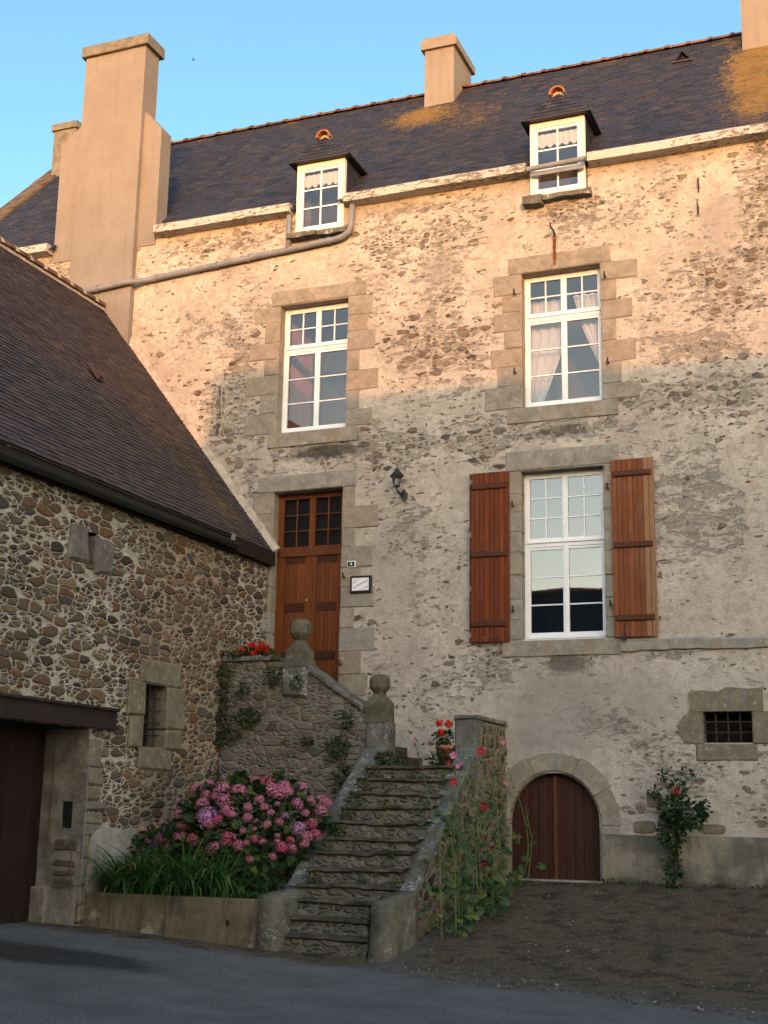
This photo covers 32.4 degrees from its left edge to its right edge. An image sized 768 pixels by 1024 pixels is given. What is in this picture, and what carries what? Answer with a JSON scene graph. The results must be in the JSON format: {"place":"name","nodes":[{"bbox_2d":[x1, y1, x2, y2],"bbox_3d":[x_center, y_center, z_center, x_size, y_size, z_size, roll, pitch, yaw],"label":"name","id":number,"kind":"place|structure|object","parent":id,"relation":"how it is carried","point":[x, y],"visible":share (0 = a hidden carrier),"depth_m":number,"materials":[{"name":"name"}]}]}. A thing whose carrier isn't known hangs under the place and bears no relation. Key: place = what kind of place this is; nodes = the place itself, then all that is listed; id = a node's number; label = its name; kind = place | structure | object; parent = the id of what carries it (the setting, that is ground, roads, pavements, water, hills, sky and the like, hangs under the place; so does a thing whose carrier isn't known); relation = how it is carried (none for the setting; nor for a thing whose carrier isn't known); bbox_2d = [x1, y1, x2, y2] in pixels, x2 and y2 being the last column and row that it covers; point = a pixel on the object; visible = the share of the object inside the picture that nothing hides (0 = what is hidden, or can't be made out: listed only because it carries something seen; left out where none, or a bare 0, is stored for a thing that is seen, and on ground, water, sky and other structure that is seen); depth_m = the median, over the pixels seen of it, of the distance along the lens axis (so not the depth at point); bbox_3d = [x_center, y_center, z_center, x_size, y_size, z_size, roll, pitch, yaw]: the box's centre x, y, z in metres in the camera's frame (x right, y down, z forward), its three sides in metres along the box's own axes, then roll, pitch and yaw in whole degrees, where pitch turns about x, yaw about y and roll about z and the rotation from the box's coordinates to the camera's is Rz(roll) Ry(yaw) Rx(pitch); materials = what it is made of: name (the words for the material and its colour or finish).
{"place":"outdoors","nodes":[
{"label":"outdoors","id":0,"kind":"place"},
{"bbox_2d":[0,0,741,207],"label":"sky","id":1,"kind":"structure","parent":0,"point":[256,62],"materials":[{"name":"blue"}]},
{"bbox_2d":[0,918,767,1023],"bbox_3d":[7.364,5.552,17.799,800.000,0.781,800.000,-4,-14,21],"label":"road","id":2,"kind":"structure","parent":0,"point":[59,974],"depth_m":12.72,"materials":[{"name":"grey asphalt"}]},
{"bbox_2d":[0,236,279,925],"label":"barn","id":3,"kind":"structure","parent":2,"relation":"on","point":[127,625],"depth_m":18.48,"materials":[{"name":"stone"}]},
{"bbox_2d":[0,724,46,923],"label":"garage door","id":4,"kind":"structure","parent":3,"relation":"in","point":[22,749],"depth_m":17.00,"materials":[{"name":"brown wood"}]},
{"bbox_2d":[126,658,184,770],"bbox_3d":[-3.401,2.922,19.050,0.355,1.561,1.542,-4,-14,21],"label":"window","id":5,"kind":"structure","parent":3,"relation":"in","point":[165,698],"depth_m":19.16,"materials":[{"name":"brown stone"}]},
{"bbox_2d":[81,826,258,947],"bbox_3d":[-1.944,5.133,18.167,2.830,1.549,3.546,-4,-14,21],"label":"concrete planter","id":6,"kind":"object","parent":2,"relation":"on","point":[227,921],"visible":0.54,"depth_m":16.61,"materials":[{"name":"concrete"}]},
{"bbox_2d":[67,824,278,906],"bbox_3d":[-2.849,4.584,17.020,3.027,1.132,1.929,-4,-14,21],"label":"strap leaf clump","id":7,"kind":"object","parent":6,"relation":"in","point":[189,878],"visible":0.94,"depth_m":16.81,"materials":[{"name":"green plant"}]},
{"bbox_2d":[127,770,339,892],"bbox_3d":[-1.956,4.486,18.293,2.961,1.797,2.142,-4,-14,21],"label":"hydrangea","id":8,"kind":"object","parent":6,"relation":"in","point":[226,791],"visible":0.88,"depth_m":17.74,"materials":[{"name":"pink plant"}]},
{"bbox_2d":[199,890,272,898],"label":"ground cover","id":9,"kind":"object","parent":6,"relation":"on","point":[255,894],"visible":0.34,"depth_m":16.64,"materials":[{"name":"green plant"}]},
{"bbox_2d":[216,618,506,962],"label":"stone staircase","id":10,"kind":"structure","parent":2,"relation":"on","point":[337,913],"depth_m":18.51,"materials":[{"name":"grey stone"}]},
{"bbox_2d":[215,692,231,749],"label":"weed tuft","id":11,"kind":"object","parent":10,"relation":"attached to","point":[222,726],"visible":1,"depth_m":20.59,"materials":[{"name":"green plant"}]},
{"bbox_2d":[216,661,231,691],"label":"weed tuft","id":12,"kind":"object","parent":10,"relation":"on","point":[226,682],"visible":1,"depth_m":20.77,"materials":[{"name":"green plant"}]},
{"bbox_2d":[225,726,242,744],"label":"weed tuft","id":13,"kind":"object","parent":10,"relation":"on","point":[233,736],"visible":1,"depth_m":20.49,"materials":[{"name":"green plant"}]},
{"bbox_2d":[221,649,246,661],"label":"weed tuft","id":14,"kind":"object","parent":10,"relation":"on","point":[233,657],"visible":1,"depth_m":20.84,"materials":[{"name":"green plant"}]},
{"bbox_2d":[234,682,249,698],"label":"weed tuft","id":15,"kind":"object","parent":10,"relation":"on","point":[237,693],"visible":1,"depth_m":20.59,"materials":[{"name":"green plant"}]},
{"bbox_2d":[232,707,262,729],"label":"weed tuft","id":16,"kind":"object","parent":10,"relation":"on","point":[247,725],"visible":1,"depth_m":20.45,"materials":[{"name":"green plant"}]},
{"bbox_2d":[237,641,275,655],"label":"geranium","id":17,"kind":"object","parent":10,"relation":"on","point":[261,648],"visible":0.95,"depth_m":20.83,"materials":[{"name":"red plant"}]},
{"bbox_2d":[261,648,282,661],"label":"weed tuft","id":18,"kind":"object","parent":10,"relation":"on","point":[273,651],"visible":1,"depth_m":20.58,"materials":[{"name":"green plant"}]},
{"bbox_2d":[263,665,282,688],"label":"weed tuft","id":19,"kind":"object","parent":10,"relation":"on","point":[273,682],"visible":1,"depth_m":20.47,"materials":[{"name":"green plant"}]},
{"bbox_2d":[272,768,287,780],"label":"weed tuft","id":20,"kind":"object","parent":10,"relation":"on","point":[274,774],"visible":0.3,"depth_m":20.08,"materials":[{"name":"green plant"}]},
{"bbox_2d":[289,671,302,691],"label":"weed tuft","id":21,"kind":"object","parent":10,"relation":"on","point":[293,685],"visible":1,"depth_m":20.27,"materials":[{"name":"green plant"}]},
{"bbox_2d":[299,736,314,748],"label":"weed tuft","id":22,"kind":"object","parent":10,"relation":"on","point":[304,738],"visible":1,"depth_m":20.05,"materials":[{"name":"green plant"}]},
{"bbox_2d":[301,871,320,883],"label":"weed tuft","id":23,"kind":"object","parent":10,"relation":"on","point":[313,880],"visible":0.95,"depth_m":16.81,"materials":[{"name":"green plant"}]},
{"bbox_2d":[315,838,334,854],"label":"weed tuft","id":24,"kind":"object","parent":10,"relation":"on","point":[324,845],"visible":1,"depth_m":17.23,"materials":[{"name":"green plant"}]},
{"bbox_2d":[327,822,346,836],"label":"weed tuft","id":25,"kind":"object","parent":10,"relation":"on","point":[337,827],"visible":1,"depth_m":17.60,"materials":[{"name":"green plant"}]},
{"bbox_2d":[324,734,351,761],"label":"weed tuft","id":26,"kind":"object","parent":10,"relation":"on","point":[333,752],"visible":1,"depth_m":19.80,"materials":[{"name":"green plant"}]},
{"bbox_2d":[330,761,352,792],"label":"weed tuft","id":27,"kind":"object","parent":10,"relation":"on","point":[344,773],"visible":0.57,"depth_m":19.69,"materials":[{"name":"green plant"}]},
{"bbox_2d":[336,711,355,730],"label":"weed tuft","id":28,"kind":"object","parent":10,"relation":"on","point":[346,726],"visible":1,"depth_m":19.84,"materials":[{"name":"green plant"}]},
{"bbox_2d":[336,806,356,819],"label":"weed tuft","id":29,"kind":"object","parent":10,"relation":"on","point":[344,816],"visible":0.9,"depth_m":17.97,"materials":[{"name":"green plant"}]},
{"bbox_2d":[344,793,365,805],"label":"weed tuft","id":30,"kind":"object","parent":10,"relation":"on","point":[354,803],"visible":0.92,"depth_m":18.23,"materials":[{"name":"green plant"}]},
{"bbox_2d":[355,876,367,884],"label":"weed tuft","id":31,"kind":"object","parent":10,"relation":"on","point":[360,879],"visible":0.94,"depth_m":16.55,"materials":[{"name":"green plant"}]},
{"bbox_2d":[354,778,371,790],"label":"weed tuft","id":32,"kind":"object","parent":10,"relation":"on","point":[361,781],"visible":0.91,"depth_m":18.52,"materials":[{"name":"green plant"}]},
{"bbox_2d":[362,765,383,777],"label":"weed tuft","id":33,"kind":"object","parent":10,"relation":"on","point":[374,769],"visible":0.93,"depth_m":18.84,"materials":[{"name":"green plant"}]},
{"bbox_2d":[379,784,390,792],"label":"weed tuft","id":34,"kind":"object","parent":10,"relation":"on","point":[385,786],"visible":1,"depth_m":18.28,"materials":[{"name":"green plant"}]},
{"bbox_2d":[374,750,402,765],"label":"weed tuft","id":35,"kind":"object","parent":10,"relation":"on","point":[379,754],"visible":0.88,"depth_m":19.30,"materials":[{"name":"green plant"}]},
{"bbox_2d":[384,843,396,857],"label":"weed tuft","id":36,"kind":"object","parent":10,"relation":"on","point":[391,855],"visible":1,"depth_m":16.89,"materials":[{"name":"green plant"}]},
{"bbox_2d":[406,770,418,778],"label":"weed tuft","id":37,"kind":"object","parent":10,"relation":"on","point":[412,772],"visible":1,"depth_m":18.48,"materials":[{"name":"green plant"}]},
{"bbox_2d":[424,750,450,764],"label":"weed tuft","id":38,"kind":"object","parent":10,"relation":"on","point":[443,761],"visible":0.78,"depth_m":18.94,"materials":[{"name":"green plant"}]},
{"bbox_2d":[435,745,454,763],"bbox_3d":[0.900,3.564,19.299,0.304,0.305,0.304,-4,-14,21],"label":"flower pot","id":39,"kind":"object","parent":10,"relation":"on","point":[449,748],"visible":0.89,"depth_m":19.20,"materials":[{"name":"ceramic"}]},
{"bbox_2d":[430,720,453,744],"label":"geranium","id":40,"kind":"object","parent":39,"relation":"in","point":[442,732],"visible":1,"depth_m":19.31,"materials":[{"name":"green plant"}]},
{"bbox_2d":[0,0,767,888],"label":"manor house","id":41,"kind":"structure","parent":2,"relation":"on","point":[570,580],"depth_m":21.98,"materials":[{"name":"stone"}]},
{"bbox_2d":[274,490,342,681],"bbox_3d":[-1.245,1.556,22.516,1.300,3.870,0.150,-4,-14,21],"label":"front door","id":42,"kind":"structure","parent":41,"relation":"in","point":[309,524],"depth_m":22.64,"materials":[{"name":"brown wood"}]},
{"bbox_2d":[281,302,347,432],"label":"window","id":43,"kind":"structure","parent":41,"relation":"in","point":[315,353],"depth_m":24.19,"materials":[{"name":"white paint"}]},
{"bbox_2d":[305,170,338,188],"bbox_3d":[-1.115,-6.019,23.956,0.690,0.255,0.016,-4,-14,21],"label":"valance","id":44,"kind":"object","parent":41,"relation":"attached to","point":[329,178],"visible":1,"depth_m":23.96,"materials":[{"name":"white fabric"}]},
{"bbox_2d":[347,561,355,567],"bbox_3d":[-0.547,0.871,22.089,0.150,0.110,0.028,-4,-14,21],"label":"house number sign","id":45,"kind":"object","parent":41,"relation":"attached to","point":[350,564],"visible":1,"depth_m":22.08,"materials":[{"name":"white ceramic"}]},
{"bbox_2d":[350,575,371,592],"bbox_3d":[-0.382,1.200,21.934,0.375,0.285,0.053,-4,-14,21],"label":"name plaque","id":46,"kind":"object","parent":41,"relation":"attached to","point":[360,584],"visible":1,"depth_m":21.92,"materials":[{"name":"white ceramic"}]},
{"bbox_2d":[390,465,407,501],"bbox_3d":[0.228,-0.500,21.953,0.256,0.620,0.311,-4,-14,21],"label":"wall lantern","id":47,"kind":"object","parent":41,"relation":"attached to","point":[396,474],"depth_m":21.91,"materials":[{"name":"black paint"}]},
{"bbox_2d":[512,773,555,878],"bbox_3d":[2.301,4.820,20.235,0.694,1.615,0.040,-4,-14,21],"label":"cellar door","id":48,"kind":"structure","parent":41,"relation":"in","point":[541,790],"depth_m":20.21,"materials":[{"name":"brown wood"}]},
{"bbox_2d":[531,300,561,402],"bbox_3d":[2.717,-2.640,22.050,0.680,1.860,0.063,-4,-14,21],"label":"curtain","id":49,"kind":"object","parent":41,"relation":"hanging from","point":[547,336],"visible":0.77,"depth_m":22.07,"materials":[{"name":"white fabric"}]},
{"bbox_2d":[538,129,576,148],"bbox_3d":[2.945,-6.310,22.367,0.690,0.255,0.016,-4,-14,21],"label":"valance","id":50,"kind":"object","parent":41,"relation":"attached to","point":[565,137],"visible":1,"depth_m":22.37,"materials":[{"name":"white fabric"}]},
{"bbox_2d":[525,268,601,406],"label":"window","id":51,"kind":"structure","parent":41,"relation":"in","point":[577,377],"depth_m":22.16,"materials":[{"name":"white paint"}]},
{"bbox_2d":[524,468,605,640],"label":"window","id":52,"kind":"structure","parent":41,"relation":"in","point":[565,553],"depth_m":22.00,"materials":[{"name":"white paint"}]},
{"bbox_2d":[556,773,600,880],"bbox_3d":[2.954,4.774,19.979,0.694,1.615,0.040,-4,-14,21],"label":"cellar door","id":53,"kind":"structure","parent":41,"relation":"in","point":[579,841],"depth_m":19.95,"materials":[{"name":"brown wood"}]},
{"bbox_2d":[573,293,598,362],"bbox_3d":[3.405,-2.708,21.785,0.560,1.900,0.063,-4,-14,21],"label":"curtain","id":54,"kind":"object","parent":41,"relation":"hanging from","point":[590,327],"visible":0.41,"depth_m":21.89,"materials":[{"name":"white fabric"}]},
{"bbox_2d":[678,687,767,760],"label":"cellar window","id":55,"kind":"structure","parent":41,"relation":"in","point":[729,714],"depth_m":19.40,"materials":[{"name":"brown stone"}]},
{"bbox_2d":[376,881,767,1020],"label":"yard","id":56,"kind":"structure","parent":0,"point":[613,972],"depth_m":15.80,"materials":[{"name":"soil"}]},
{"bbox_2d":[412,737,456,938],"bbox_3d":[0.579,4.076,16.457,0.464,2.462,0.846,-17,-22,54],"label":"hollyhock","id":57,"kind":"object","parent":56,"relation":"on","point":[450,883],"visible":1,"depth_m":16.38,"materials":[{"name":"green plant"}]},
{"bbox_2d":[436,804,479,936],"bbox_3d":[0.949,4.535,16.692,0.503,1.741,0.494,-4,-14,21],"label":"hollyhock","id":58,"kind":"object","parent":56,"relation":"on","point":[469,927],"visible":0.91,"depth_m":16.61,"materials":[{"name":"green plant"}]},
{"bbox_2d":[441,789,475,929],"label":"hollyhock","id":59,"kind":"object","parent":56,"relation":"on","point":[470,882],"visible":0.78,"depth_m":16.90,"materials":[{"name":"green plant"}]},
{"bbox_2d":[444,751,484,925],"bbox_3d":[1.006,4.254,17.190,0.507,2.236,0.500,-4,-14,21],"label":"hollyhock","id":60,"kind":"object","parent":56,"relation":"on","point":[453,781],"visible":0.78,"depth_m":17.14,"materials":[{"name":"green plant"}]},
{"bbox_2d":[456,765,496,918],"bbox_3d":[1.267,4.386,17.550,0.542,2.060,0.502,-4,-14,21],"label":"hollyhock","id":61,"kind":"object","parent":56,"relation":"on","point":[487,906],"visible":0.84,"depth_m":17.43,"materials":[{"name":"green plant"}]},
{"bbox_2d":[461,761,494,913],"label":"hollyhock","id":62,"kind":"object","parent":56,"relation":"on","point":[489,859],"visible":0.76,"depth_m":17.84,"materials":[{"name":"green plant"}]},
{"bbox_2d":[471,738,505,906],"bbox_3d":[1.437,4.307,18.189,0.538,2.364,0.442,-4,-14,21],"label":"hollyhock","id":63,"kind":"object","parent":56,"relation":"on","point":[483,806],"visible":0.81,"depth_m":18.20,"materials":[{"name":"green plant"}]},
{"bbox_2d":[475,844,510,916],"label":"hollyhock","id":64,"kind":"object","parent":56,"relation":"on","point":[491,882],"visible":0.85,"depth_m":17.72,"materials":[{"name":"green plant"}]},
{"bbox_2d":[480,784,513,901],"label":"hollyhock","id":65,"kind":"object","parent":56,"relation":"on","point":[503,864],"visible":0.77,"depth_m":18.45,"materials":[{"name":"green plant"}]},
{"bbox_2d":[484,757,517,895],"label":"hollyhock","id":66,"kind":"object","parent":56,"relation":"on","point":[507,851],"visible":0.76,"depth_m":18.76,"materials":[{"name":"green plant"}]},
{"bbox_2d":[492,737,521,895],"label":"hollyhock","id":67,"kind":"object","parent":56,"relation":"on","point":[514,836],"visible":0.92,"depth_m":19.21,"materials":[{"name":"green plant"}]},
{"bbox_2d":[501,765,526,884],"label":"hollyhock","id":68,"kind":"object","parent":56,"relation":"on","point":[513,880],"visible":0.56,"depth_m":19.79,"materials":[{"name":"green plant"}]},
{"bbox_2d":[503,760,535,879],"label":"hollyhock","id":69,"kind":"object","parent":56,"relation":"on","point":[517,835],"visible":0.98,"depth_m":19.74,"materials":[{"name":"green plant"}]},
{"bbox_2d":[513,808,545,886],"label":"hollyhock","id":70,"kind":"object","parent":56,"relation":"on","point":[541,866],"visible":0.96,"depth_m":19.45,"materials":[{"name":"green plant"}]},
{"bbox_2d":[591,877,624,884],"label":"weed tuft","id":71,"kind":"object","parent":56,"relation":"on","point":[603,880],"visible":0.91,"depth_m":19.38,"materials":[{"name":"green plant"}]},
{"bbox_2d":[623,880,663,885],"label":"weed tuft","id":72,"kind":"object","parent":56,"relation":"on","point":[643,883],"visible":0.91,"depth_m":19.18,"materials":[{"name":"green plant"}]},
{"bbox_2d":[647,766,713,888],"bbox_3d":[4.258,4.602,18.991,0.975,1.902,0.467,-4,-14,21],"label":"climbing rose","id":73,"kind":"object","parent":56,"relation":"on","point":[676,817],"visible":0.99,"depth_m":19.01,"materials":[{"name":"green plant"}]},
{"bbox_2d":[701,883,738,888],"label":"weed tuft","id":74,"kind":"object","parent":56,"relation":"on","point":[723,887],"visible":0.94,"depth_m":18.78,"materials":[{"name":"green plant"}]},
{"bbox_2d":[748,884,767,888],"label":"weed tuft","id":75,"kind":"object","parent":56,"relation":"on","point":[759,887],"visible":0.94,"depth_m":18.61,"materials":[{"name":"green plant"}]}
]}

